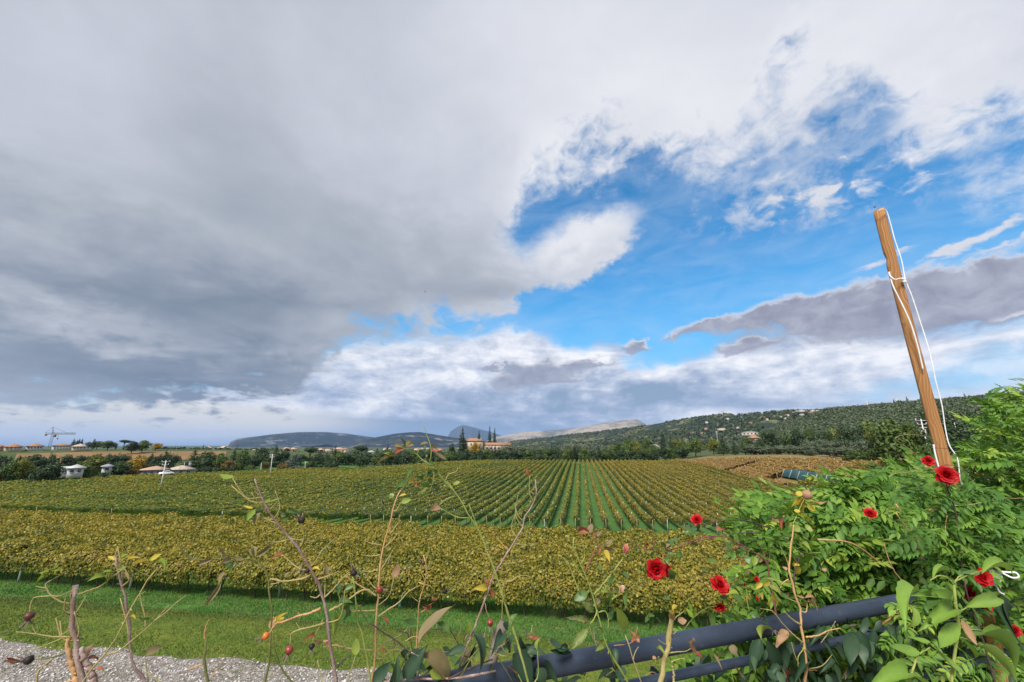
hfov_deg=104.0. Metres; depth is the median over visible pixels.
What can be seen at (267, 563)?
grapevine
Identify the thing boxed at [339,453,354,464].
broadleaf tree
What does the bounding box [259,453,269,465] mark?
conifer tree
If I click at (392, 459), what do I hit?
broadleaf tree
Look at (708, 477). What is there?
vine row
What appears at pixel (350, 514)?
vine row
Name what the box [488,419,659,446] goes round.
mountain
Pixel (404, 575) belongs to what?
grapevine
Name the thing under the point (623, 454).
broadleaf tree
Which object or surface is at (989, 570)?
white cord
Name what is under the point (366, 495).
vine row
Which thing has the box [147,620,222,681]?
rose stub
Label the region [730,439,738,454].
conifer tree
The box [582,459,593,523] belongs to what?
vine row
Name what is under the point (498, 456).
broadleaf tree
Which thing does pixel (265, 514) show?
vine row
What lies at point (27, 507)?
vine row
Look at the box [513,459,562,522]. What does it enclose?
vine row
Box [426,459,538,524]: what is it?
vine row
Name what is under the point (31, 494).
vine row
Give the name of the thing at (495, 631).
sawn branch
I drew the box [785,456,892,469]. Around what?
vine row
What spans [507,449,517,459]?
broadleaf tree
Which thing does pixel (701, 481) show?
vine row
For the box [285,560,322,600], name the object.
grapevine
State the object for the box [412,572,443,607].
grapevine
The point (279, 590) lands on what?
trellis post
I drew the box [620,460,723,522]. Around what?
vine row
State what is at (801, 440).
shrub
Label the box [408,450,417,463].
broadleaf tree
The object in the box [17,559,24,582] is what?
trellis post
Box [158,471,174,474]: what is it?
parked car
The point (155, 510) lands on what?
vine row
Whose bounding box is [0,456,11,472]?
broadleaf tree
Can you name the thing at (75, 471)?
shed
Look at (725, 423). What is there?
woodland
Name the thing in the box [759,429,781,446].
broadleaf tree
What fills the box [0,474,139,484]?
vine row
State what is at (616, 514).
vine row
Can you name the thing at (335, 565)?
grapevine
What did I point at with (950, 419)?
broadleaf tree
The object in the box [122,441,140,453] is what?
broadleaf tree
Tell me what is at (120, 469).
broadleaf tree
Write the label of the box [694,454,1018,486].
dry field
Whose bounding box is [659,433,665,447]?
cypress tree
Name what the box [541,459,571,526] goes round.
vine row
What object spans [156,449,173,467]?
conifer tree
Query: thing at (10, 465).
broadleaf tree
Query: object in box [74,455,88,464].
broadleaf tree
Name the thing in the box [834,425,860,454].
broadleaf tree
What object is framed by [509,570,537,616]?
grapevine
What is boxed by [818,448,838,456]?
olive tree
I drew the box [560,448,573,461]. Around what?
broadleaf tree
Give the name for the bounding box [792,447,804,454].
olive tree
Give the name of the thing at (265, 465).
shrub
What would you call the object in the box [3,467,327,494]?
vine row
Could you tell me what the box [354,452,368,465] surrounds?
broadleaf tree
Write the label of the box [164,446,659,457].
plain woodland
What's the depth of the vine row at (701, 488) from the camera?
107.10 m
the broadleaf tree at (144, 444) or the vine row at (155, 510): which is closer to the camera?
the vine row at (155, 510)
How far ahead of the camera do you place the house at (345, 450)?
371.96 m
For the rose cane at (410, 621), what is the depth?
1.03 m
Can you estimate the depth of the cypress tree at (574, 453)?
245.12 m
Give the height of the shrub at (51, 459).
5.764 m
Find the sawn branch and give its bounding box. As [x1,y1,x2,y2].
[487,620,508,663]
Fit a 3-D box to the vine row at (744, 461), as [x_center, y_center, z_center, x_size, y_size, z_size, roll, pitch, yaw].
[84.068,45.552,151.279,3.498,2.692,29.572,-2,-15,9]
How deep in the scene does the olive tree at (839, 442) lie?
175.26 m
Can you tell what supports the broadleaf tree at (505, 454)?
on the ground at (47, 449)
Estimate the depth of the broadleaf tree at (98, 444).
276.66 m
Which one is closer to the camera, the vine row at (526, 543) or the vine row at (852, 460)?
the vine row at (526, 543)
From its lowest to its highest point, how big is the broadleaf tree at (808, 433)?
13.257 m
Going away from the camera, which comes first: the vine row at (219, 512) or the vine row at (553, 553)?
the vine row at (553, 553)
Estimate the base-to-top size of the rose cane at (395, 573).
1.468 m
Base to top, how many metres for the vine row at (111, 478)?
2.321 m
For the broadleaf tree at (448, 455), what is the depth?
242.52 m
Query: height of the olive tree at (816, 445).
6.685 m
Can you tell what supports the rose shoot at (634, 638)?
on the terrace
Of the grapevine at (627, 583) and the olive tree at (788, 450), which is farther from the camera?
the olive tree at (788, 450)
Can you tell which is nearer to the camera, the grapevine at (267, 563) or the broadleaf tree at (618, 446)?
the grapevine at (267, 563)
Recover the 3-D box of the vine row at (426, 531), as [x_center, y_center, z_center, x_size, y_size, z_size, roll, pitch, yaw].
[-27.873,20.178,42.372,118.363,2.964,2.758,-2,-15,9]
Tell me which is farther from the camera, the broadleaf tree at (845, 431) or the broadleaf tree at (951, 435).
the broadleaf tree at (845, 431)
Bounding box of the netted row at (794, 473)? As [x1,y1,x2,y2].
[781,469,854,480]
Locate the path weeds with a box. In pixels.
[0,629,390,681]
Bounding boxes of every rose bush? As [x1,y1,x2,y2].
[562,524,628,681]
[755,483,858,681]
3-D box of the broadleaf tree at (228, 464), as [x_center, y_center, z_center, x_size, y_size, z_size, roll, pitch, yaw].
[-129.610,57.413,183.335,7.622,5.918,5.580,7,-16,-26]
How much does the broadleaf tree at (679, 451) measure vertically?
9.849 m
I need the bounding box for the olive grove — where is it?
[725,391,1023,445]
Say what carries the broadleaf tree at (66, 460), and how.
on the ground at (47, 449)
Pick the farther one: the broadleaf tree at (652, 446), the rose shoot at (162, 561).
the broadleaf tree at (652, 446)
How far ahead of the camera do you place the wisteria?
1.62 m
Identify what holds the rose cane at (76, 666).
on the terrace
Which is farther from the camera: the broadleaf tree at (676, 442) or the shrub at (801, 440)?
the broadleaf tree at (676, 442)
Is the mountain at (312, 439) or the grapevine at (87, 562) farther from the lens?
the mountain at (312, 439)
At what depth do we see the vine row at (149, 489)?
100.42 m
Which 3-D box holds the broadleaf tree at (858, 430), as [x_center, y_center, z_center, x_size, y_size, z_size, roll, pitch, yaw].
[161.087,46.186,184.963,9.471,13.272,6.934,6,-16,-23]
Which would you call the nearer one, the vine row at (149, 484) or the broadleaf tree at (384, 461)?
the vine row at (149, 484)
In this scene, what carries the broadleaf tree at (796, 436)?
on the ground at (47, 449)
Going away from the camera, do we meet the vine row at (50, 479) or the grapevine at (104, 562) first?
the grapevine at (104, 562)
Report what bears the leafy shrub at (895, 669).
on the terrace
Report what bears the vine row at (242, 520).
on the vineyard strip
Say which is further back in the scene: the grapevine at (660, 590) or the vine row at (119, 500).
the vine row at (119, 500)
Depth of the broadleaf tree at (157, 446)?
272.19 m
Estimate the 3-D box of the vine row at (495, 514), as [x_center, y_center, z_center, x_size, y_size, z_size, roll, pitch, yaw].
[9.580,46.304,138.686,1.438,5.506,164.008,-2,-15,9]
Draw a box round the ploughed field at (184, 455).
[15,451,226,462]
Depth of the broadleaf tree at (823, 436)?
202.37 m
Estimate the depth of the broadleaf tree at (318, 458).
212.85 m
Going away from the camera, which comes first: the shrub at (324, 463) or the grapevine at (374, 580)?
the grapevine at (374, 580)
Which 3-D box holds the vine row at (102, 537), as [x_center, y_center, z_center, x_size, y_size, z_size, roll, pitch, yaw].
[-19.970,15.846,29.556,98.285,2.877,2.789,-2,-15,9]
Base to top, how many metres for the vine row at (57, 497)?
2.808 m
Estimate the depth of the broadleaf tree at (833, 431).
213.78 m
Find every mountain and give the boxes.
[228,432,374,446]
[348,432,487,447]
[448,425,500,440]
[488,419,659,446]
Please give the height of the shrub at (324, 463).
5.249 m
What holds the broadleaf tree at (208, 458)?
on the ground at (47, 449)
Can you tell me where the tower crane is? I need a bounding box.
[44,427,66,447]
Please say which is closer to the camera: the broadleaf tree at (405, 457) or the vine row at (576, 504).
the vine row at (576, 504)
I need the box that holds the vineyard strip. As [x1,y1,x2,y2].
[0,512,741,643]
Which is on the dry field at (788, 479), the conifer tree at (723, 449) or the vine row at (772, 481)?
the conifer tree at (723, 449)
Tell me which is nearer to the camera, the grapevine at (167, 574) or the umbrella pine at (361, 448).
the grapevine at (167, 574)
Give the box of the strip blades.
[0,569,832,642]
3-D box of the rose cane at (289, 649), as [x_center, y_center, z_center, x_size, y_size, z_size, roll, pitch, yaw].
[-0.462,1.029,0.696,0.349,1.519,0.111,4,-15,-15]
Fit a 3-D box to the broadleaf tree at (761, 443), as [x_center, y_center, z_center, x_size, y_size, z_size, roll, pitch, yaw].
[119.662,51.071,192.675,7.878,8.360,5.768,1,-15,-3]
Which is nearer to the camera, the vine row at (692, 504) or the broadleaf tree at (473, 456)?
the vine row at (692, 504)
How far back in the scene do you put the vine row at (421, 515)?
87.59 m
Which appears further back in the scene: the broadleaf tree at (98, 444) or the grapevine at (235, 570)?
the broadleaf tree at (98, 444)
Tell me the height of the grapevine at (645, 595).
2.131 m
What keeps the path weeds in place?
on the gravel path
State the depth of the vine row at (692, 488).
104.17 m
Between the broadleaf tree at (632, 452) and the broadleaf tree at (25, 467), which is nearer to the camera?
the broadleaf tree at (25, 467)
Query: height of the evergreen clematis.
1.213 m
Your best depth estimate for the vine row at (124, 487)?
104.89 m
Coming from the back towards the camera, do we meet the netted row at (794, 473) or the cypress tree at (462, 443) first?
the cypress tree at (462, 443)
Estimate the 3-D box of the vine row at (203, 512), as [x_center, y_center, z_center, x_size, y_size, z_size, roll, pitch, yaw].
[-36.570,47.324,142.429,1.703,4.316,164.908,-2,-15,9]
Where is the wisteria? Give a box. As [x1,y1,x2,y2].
[666,378,1023,681]
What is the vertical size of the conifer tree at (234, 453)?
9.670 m
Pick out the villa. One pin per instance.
(469, 442)
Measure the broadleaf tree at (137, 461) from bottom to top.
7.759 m
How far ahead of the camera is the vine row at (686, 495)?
92.18 m
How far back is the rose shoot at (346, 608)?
0.89 m
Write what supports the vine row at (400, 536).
on the vineyard strip
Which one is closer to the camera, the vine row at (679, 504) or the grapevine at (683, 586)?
the grapevine at (683, 586)
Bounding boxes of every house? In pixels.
[3,443,23,451]
[25,443,43,450]
[51,443,73,449]
[60,466,68,477]
[71,444,87,450]
[139,466,170,474]
[169,462,194,472]
[340,448,349,453]
[747,434,759,443]
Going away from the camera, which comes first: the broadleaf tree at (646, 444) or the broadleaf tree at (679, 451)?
the broadleaf tree at (679, 451)
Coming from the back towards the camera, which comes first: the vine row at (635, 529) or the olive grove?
the olive grove
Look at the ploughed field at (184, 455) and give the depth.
241.47 m
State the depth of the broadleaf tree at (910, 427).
83.07 m
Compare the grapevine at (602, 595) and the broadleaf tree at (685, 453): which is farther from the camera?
the broadleaf tree at (685, 453)
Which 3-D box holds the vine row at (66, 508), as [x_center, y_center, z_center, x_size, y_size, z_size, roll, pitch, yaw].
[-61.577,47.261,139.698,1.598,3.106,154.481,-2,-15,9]
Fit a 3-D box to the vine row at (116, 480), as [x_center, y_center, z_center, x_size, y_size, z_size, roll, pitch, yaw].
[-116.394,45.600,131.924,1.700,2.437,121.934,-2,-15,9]
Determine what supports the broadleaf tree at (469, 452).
on the ground at (47, 449)
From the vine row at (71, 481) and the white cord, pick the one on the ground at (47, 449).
the vine row at (71, 481)
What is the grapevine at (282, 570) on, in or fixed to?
on the vineyard strip
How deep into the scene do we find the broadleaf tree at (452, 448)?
278.44 m
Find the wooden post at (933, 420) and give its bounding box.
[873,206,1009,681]
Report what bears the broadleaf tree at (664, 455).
on the ground at (47, 449)
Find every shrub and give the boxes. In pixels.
[24,467,42,480]
[45,457,54,463]
[98,471,107,477]
[127,467,139,474]
[152,456,159,463]
[167,451,174,465]
[173,453,177,466]
[194,467,204,471]
[203,466,212,471]
[227,465,237,471]
[235,463,245,469]
[244,464,255,470]
[261,462,268,468]
[278,462,288,468]
[308,460,314,466]
[321,460,328,467]
[325,460,337,467]
[779,432,792,444]
[787,433,794,445]
[797,438,807,445]
[811,432,819,453]
[872,556,1019,681]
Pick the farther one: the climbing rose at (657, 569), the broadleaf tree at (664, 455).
the broadleaf tree at (664, 455)
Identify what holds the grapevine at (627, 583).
on the vineyard strip
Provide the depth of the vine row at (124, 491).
96.86 m
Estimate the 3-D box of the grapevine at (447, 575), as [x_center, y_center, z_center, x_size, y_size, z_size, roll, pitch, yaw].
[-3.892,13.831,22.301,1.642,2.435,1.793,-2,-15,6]
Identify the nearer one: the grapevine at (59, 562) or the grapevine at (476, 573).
the grapevine at (476, 573)
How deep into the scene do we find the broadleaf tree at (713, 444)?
216.29 m
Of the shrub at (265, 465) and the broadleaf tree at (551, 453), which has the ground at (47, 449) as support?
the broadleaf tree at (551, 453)
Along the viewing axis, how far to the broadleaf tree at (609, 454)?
237.95 m
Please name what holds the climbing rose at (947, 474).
attached to the wooden post at (933, 420)
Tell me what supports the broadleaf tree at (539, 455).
on the ground at (47, 449)
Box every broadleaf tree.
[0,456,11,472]
[0,460,20,480]
[3,458,35,479]
[24,453,41,468]
[31,457,50,469]
[32,462,66,479]
[57,454,80,465]
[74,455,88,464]
[77,453,110,475]
[82,464,95,476]
[96,441,101,448]
[100,440,119,449]
[108,455,119,464]
[108,461,135,475]
[118,455,129,463]
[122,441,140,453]
[126,457,147,470]
[136,440,153,452]
[150,443,162,450]
[192,455,203,468]
[197,451,217,466]
[210,453,228,467]
[221,460,238,469]
[236,449,253,468]
[246,454,264,469]
[255,447,269,458]
[278,450,290,462]
[297,454,308,462]
[311,455,325,466]
[322,454,335,460]
[332,450,346,464]
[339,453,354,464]
[350,452,357,464]
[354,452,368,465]
[364,451,372,464]
[370,452,381,464]
[376,450,390,465]
[386,453,396,465]
[394,452,401,464]
[399,451,412,464]
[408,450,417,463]
[415,450,425,462]
[424,450,435,462]
[443,450,454,460]
[448,444,455,455]
[450,451,465,460]
[461,449,473,460]
[469,442,480,455]
[469,452,476,459]
[474,450,484,459]
[480,449,495,459]
[491,450,504,459]
[500,449,508,459]
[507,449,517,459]
[515,450,524,459]
[523,449,533,459]
[533,449,544,460]
[543,449,551,459]
[549,448,556,460]
[551,449,562,460]
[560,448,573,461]
[572,448,581,461]
[577,447,589,460]
[588,450,596,461]
[601,448,616,459]
[610,448,618,460]
[613,441,622,451]
[616,449,630,460]
[620,438,632,450]
[628,449,637,459]
[631,439,641,460]
[635,449,651,460]
[641,437,650,449]
[649,444,659,460]
[649,449,660,460]
[658,446,668,459]
[665,446,679,459]
[668,439,686,449]
[673,446,683,458]
[680,446,688,457]
[683,438,707,456]
[705,439,720,454]
[739,437,753,454]
[754,438,767,453]
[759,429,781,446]
[789,429,803,446]
[803,428,819,438]
[818,430,831,440]
[826,428,838,442]
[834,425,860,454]
[839,449,868,459]
[851,427,866,451]
[856,417,925,465]
[861,447,884,460]
[862,424,876,441]
[897,422,934,460]
[914,411,929,440]
[927,424,968,456]
[941,409,962,429]
[954,421,985,452]
[960,407,987,443]
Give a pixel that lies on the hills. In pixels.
(764, 423)
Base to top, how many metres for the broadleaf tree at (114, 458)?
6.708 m
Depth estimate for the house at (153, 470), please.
147.94 m
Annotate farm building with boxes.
[741,432,758,435]
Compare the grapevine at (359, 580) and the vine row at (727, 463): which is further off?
the vine row at (727, 463)
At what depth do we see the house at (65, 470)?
127.12 m
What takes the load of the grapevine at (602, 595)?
on the vineyard strip
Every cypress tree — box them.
[90,440,96,449]
[457,427,466,452]
[487,426,491,453]
[572,446,576,459]
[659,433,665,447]
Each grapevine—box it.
[0,541,35,580]
[0,543,20,559]
[0,547,38,572]
[12,545,56,582]
[30,548,70,582]
[41,550,69,584]
[53,554,89,585]
[59,545,107,585]
[78,548,113,586]
[94,549,134,587]
[103,554,137,588]
[119,550,164,589]
[131,554,165,589]
[145,554,185,590]
[159,559,198,592]
[165,555,208,593]
[189,552,228,594]
[205,555,243,593]
[222,560,255,596]
[236,561,269,598]
[255,558,287,595]
[270,556,307,599]
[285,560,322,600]
[296,561,330,601]
[313,559,350,602]
[330,565,363,603]
[349,564,378,605]
[369,564,400,605]
[375,566,411,608]
[393,564,427,608]
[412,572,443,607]
[426,565,456,608]
[449,574,480,612]
[468,567,499,613]
[494,574,522,610]
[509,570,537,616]
[531,567,559,618]
[549,578,577,619]
[568,569,597,614]
[592,576,622,621]
[610,577,641,617]
[627,580,655,624]
[646,574,682,625]
[664,577,701,626]
[685,573,722,625]
[701,574,735,615]
[731,586,751,610]
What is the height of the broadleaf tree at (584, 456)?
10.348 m
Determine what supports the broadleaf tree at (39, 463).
on the ground at (47, 449)
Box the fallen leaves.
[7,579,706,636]
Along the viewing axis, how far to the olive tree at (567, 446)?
261.71 m
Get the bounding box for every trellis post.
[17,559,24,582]
[128,560,135,590]
[278,579,281,597]
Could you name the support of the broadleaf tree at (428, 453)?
on the ground at (47, 449)
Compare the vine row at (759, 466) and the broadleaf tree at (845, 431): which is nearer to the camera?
the vine row at (759, 466)
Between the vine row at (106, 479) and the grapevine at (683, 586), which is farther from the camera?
the vine row at (106, 479)
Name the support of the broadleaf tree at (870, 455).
on the dry field at (788, 479)
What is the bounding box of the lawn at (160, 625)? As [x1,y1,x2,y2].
[0,595,697,681]
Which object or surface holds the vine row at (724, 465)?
on the dry field at (788, 479)
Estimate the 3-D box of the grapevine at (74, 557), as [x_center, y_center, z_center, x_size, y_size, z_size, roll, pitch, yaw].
[-27.944,14.723,26.103,1.601,2.630,1.939,-1,-15,4]
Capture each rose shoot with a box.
[82,554,185,681]
[330,558,374,681]
[376,426,539,681]
[625,631,640,681]
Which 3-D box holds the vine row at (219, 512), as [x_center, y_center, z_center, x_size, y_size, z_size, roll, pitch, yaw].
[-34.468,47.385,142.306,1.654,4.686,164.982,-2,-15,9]
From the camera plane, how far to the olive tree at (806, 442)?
177.45 m
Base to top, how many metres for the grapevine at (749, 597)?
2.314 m
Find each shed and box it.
[66,464,86,477]
[100,464,114,474]
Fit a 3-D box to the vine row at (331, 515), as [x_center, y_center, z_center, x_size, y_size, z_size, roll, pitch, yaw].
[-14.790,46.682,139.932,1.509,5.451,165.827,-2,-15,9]
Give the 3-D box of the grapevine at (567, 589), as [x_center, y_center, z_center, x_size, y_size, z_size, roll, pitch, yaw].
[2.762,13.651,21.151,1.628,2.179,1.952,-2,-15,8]
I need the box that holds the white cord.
[878,209,1019,594]
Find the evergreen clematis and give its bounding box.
[371,596,1023,681]
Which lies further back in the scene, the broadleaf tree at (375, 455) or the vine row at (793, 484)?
the broadleaf tree at (375, 455)
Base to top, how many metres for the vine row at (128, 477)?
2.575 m
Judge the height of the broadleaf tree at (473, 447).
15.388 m
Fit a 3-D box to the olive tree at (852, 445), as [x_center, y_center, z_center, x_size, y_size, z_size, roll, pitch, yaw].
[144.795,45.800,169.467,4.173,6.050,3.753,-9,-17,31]
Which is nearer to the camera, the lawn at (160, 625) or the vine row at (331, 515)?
the lawn at (160, 625)
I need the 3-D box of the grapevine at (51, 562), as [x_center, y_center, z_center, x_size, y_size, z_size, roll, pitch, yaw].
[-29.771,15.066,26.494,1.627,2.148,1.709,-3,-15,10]
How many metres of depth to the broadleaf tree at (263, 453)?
215.74 m
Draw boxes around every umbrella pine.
[119,440,132,449]
[304,447,318,462]
[354,445,367,463]
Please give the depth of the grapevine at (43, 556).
26.30 m
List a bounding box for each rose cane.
[1,564,125,681]
[108,546,161,681]
[177,542,309,681]
[220,474,376,681]
[323,490,419,681]
[396,555,450,675]
[439,469,536,668]
[652,604,698,681]
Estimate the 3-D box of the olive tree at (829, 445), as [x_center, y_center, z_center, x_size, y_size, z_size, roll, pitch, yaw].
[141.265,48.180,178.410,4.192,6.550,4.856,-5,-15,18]
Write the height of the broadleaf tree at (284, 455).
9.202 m
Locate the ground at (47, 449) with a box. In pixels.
[0,402,1020,533]
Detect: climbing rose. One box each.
[627,514,790,681]
[863,434,1022,681]
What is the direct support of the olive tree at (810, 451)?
on the dry field at (788, 479)
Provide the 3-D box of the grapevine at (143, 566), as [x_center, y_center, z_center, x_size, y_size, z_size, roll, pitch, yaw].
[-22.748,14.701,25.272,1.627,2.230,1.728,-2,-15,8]
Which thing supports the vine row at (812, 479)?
on the dry field at (788, 479)
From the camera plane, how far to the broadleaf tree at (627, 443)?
255.33 m
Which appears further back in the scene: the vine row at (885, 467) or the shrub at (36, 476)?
the shrub at (36, 476)
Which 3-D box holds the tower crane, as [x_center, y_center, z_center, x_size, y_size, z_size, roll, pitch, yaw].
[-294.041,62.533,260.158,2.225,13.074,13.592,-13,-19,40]
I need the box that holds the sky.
[0,0,1023,445]
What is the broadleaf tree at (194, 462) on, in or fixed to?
on the ground at (47, 449)
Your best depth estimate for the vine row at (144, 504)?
82.96 m
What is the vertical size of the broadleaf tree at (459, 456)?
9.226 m
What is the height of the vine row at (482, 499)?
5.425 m
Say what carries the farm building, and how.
on the ground at (47, 449)
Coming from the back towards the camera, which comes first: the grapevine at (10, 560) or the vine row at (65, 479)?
the vine row at (65, 479)
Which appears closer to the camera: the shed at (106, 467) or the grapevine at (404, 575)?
the grapevine at (404, 575)
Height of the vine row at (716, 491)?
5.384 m
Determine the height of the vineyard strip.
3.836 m
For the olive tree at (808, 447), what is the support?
on the dry field at (788, 479)
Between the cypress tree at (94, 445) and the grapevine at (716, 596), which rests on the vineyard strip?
the grapevine at (716, 596)
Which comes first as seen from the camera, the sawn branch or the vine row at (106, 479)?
the sawn branch
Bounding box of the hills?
[510,412,797,451]
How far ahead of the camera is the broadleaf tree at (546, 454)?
243.81 m
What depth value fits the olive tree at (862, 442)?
167.69 m
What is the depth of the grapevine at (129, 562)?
25.18 m
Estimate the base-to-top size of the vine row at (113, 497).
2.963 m
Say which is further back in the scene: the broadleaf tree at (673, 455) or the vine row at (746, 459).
the broadleaf tree at (673, 455)
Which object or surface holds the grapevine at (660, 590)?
on the vineyard strip
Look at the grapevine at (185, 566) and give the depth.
24.27 m
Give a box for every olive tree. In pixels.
[562,444,571,458]
[575,444,586,460]
[745,444,757,454]
[755,446,762,454]
[764,445,773,454]
[773,445,782,454]
[781,446,792,454]
[782,444,797,454]
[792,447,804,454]
[803,439,810,446]
[803,446,816,455]
[803,450,815,455]
[811,441,820,454]
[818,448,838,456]
[822,442,832,447]
[835,439,848,446]
[837,446,855,456]
[849,442,859,449]
[857,439,867,450]
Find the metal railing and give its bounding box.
[401,582,1023,681]
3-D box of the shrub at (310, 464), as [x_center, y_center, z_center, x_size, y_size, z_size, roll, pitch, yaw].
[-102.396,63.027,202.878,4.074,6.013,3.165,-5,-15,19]
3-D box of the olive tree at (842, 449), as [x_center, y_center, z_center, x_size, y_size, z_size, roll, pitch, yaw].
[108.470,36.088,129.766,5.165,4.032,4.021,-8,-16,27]
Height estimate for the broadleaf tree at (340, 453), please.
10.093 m
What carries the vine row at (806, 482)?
on the dry field at (788, 479)
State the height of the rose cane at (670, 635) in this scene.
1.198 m
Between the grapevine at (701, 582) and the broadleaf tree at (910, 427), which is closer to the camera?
the grapevine at (701, 582)
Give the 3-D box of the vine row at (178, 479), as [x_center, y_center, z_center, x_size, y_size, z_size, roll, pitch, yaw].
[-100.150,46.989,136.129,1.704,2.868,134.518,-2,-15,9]
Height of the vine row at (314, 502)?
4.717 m
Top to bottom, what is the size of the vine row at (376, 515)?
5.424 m
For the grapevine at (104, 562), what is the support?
on the vineyard strip
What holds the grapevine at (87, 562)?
on the vineyard strip
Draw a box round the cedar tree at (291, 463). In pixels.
[282,454,305,467]
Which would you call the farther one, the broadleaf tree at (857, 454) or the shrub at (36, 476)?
the shrub at (36, 476)
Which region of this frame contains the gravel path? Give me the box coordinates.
[0,638,420,681]
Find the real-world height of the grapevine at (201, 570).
2.532 m
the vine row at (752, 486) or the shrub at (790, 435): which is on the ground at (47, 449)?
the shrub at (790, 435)
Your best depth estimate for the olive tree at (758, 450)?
188.85 m
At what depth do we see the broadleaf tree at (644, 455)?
227.60 m
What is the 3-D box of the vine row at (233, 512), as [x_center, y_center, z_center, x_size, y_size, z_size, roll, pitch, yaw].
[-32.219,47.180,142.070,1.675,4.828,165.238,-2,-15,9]
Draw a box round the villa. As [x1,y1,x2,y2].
[462,438,510,451]
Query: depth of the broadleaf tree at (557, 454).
242.98 m
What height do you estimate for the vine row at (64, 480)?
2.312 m
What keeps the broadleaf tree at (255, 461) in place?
on the ground at (47, 449)
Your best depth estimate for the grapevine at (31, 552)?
26.39 m
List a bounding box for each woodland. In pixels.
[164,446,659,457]
[510,408,825,450]
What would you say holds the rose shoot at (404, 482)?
on the terrace
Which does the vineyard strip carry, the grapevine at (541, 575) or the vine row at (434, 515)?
the grapevine at (541, 575)
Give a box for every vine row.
[0,465,390,507]
[0,466,301,491]
[0,466,359,501]
[0,466,363,502]
[0,466,378,504]
[0,466,382,505]
[0,467,311,493]
[0,467,322,495]
[0,467,339,497]
[0,467,342,498]
[0,467,348,498]
[0,467,353,500]
[0,468,287,490]
[0,468,329,496]
[0,469,269,489]
[0,470,224,486]
[0,470,242,487]
[0,472,187,485]
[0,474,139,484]
[0,506,727,551]
[0,510,729,560]
[0,511,731,557]
[0,514,744,566]
[0,520,745,576]
[0,523,748,582]
[0,527,748,589]
[1,466,368,502]
[1,467,306,491]
[1,467,316,494]
[1,474,116,483]
[1,474,143,485]
[1,517,747,574]
[1,535,861,614]
[2,466,375,502]
[2,471,204,486]
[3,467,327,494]
[3,469,257,488]
[7,465,391,509]
[19,465,399,510]
[31,466,396,510]
[36,464,408,511]
[52,464,411,511]
[62,463,420,512]
[69,463,422,512]
[86,463,424,511]
[93,462,433,512]
[111,462,434,513]
[117,462,439,513]
[132,461,445,514]
[140,461,449,515]
[163,460,457,513]
[177,461,458,514]
[181,460,464,516]
[194,460,469,516]
[210,460,471,515]
[222,460,476,516]
[239,459,480,516]
[246,460,483,516]
[261,459,489,517]
[274,459,493,517]
[288,459,497,518]
[302,459,501,518]
[318,459,505,519]
[322,459,509,520]
[342,459,513,519]
[358,459,517,519]
[368,459,521,520]
[382,459,525,521]
[397,459,530,521]
[409,459,534,522]
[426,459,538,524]
[439,459,542,522]
[454,459,546,522]
[470,459,550,526]
[485,459,554,521]
[499,459,558,525]
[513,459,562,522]
[527,459,567,524]
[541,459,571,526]
[558,459,575,523]
[572,459,579,527]
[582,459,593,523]
[586,459,609,524]
[590,459,624,531]
[594,459,639,525]
[598,459,655,532]
[603,460,668,529]
[607,459,686,530]
[611,459,703,532]
[615,459,717,533]
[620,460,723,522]
[624,459,733,517]
[628,460,751,520]
[632,459,741,509]
[637,459,742,506]
[641,459,757,504]
[645,460,749,498]
[650,460,749,495]
[654,460,746,490]
[658,459,765,493]
[662,459,791,497]
[667,459,796,495]
[671,459,863,505]
[676,458,729,470]
[685,459,734,468]
[694,459,740,466]
[705,458,746,465]
[719,458,752,463]
[729,469,788,485]
[732,456,757,461]
[735,467,772,477]
[741,465,783,478]
[746,464,783,473]
[747,456,845,471]
[752,462,793,470]
[758,460,860,476]
[764,456,907,475]
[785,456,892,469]
[788,481,811,489]
[798,479,865,497]
[806,457,972,475]
[806,476,910,501]
[826,457,994,477]
[827,471,907,487]
[846,465,1012,494]
[856,462,988,480]
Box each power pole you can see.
[161,460,168,484]
[915,419,928,452]
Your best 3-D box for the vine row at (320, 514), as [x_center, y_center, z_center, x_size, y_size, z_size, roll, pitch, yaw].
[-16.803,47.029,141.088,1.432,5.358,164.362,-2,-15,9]
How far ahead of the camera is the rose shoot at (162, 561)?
0.72 m
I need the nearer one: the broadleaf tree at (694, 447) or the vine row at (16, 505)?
the vine row at (16, 505)
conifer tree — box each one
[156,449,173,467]
[181,448,204,467]
[229,449,239,462]
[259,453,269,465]
[267,445,279,466]
[597,446,602,460]
[668,435,673,452]
[715,435,730,454]
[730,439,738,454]
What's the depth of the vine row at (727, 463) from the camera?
150.71 m
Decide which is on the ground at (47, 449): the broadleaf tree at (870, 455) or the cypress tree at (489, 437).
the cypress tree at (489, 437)

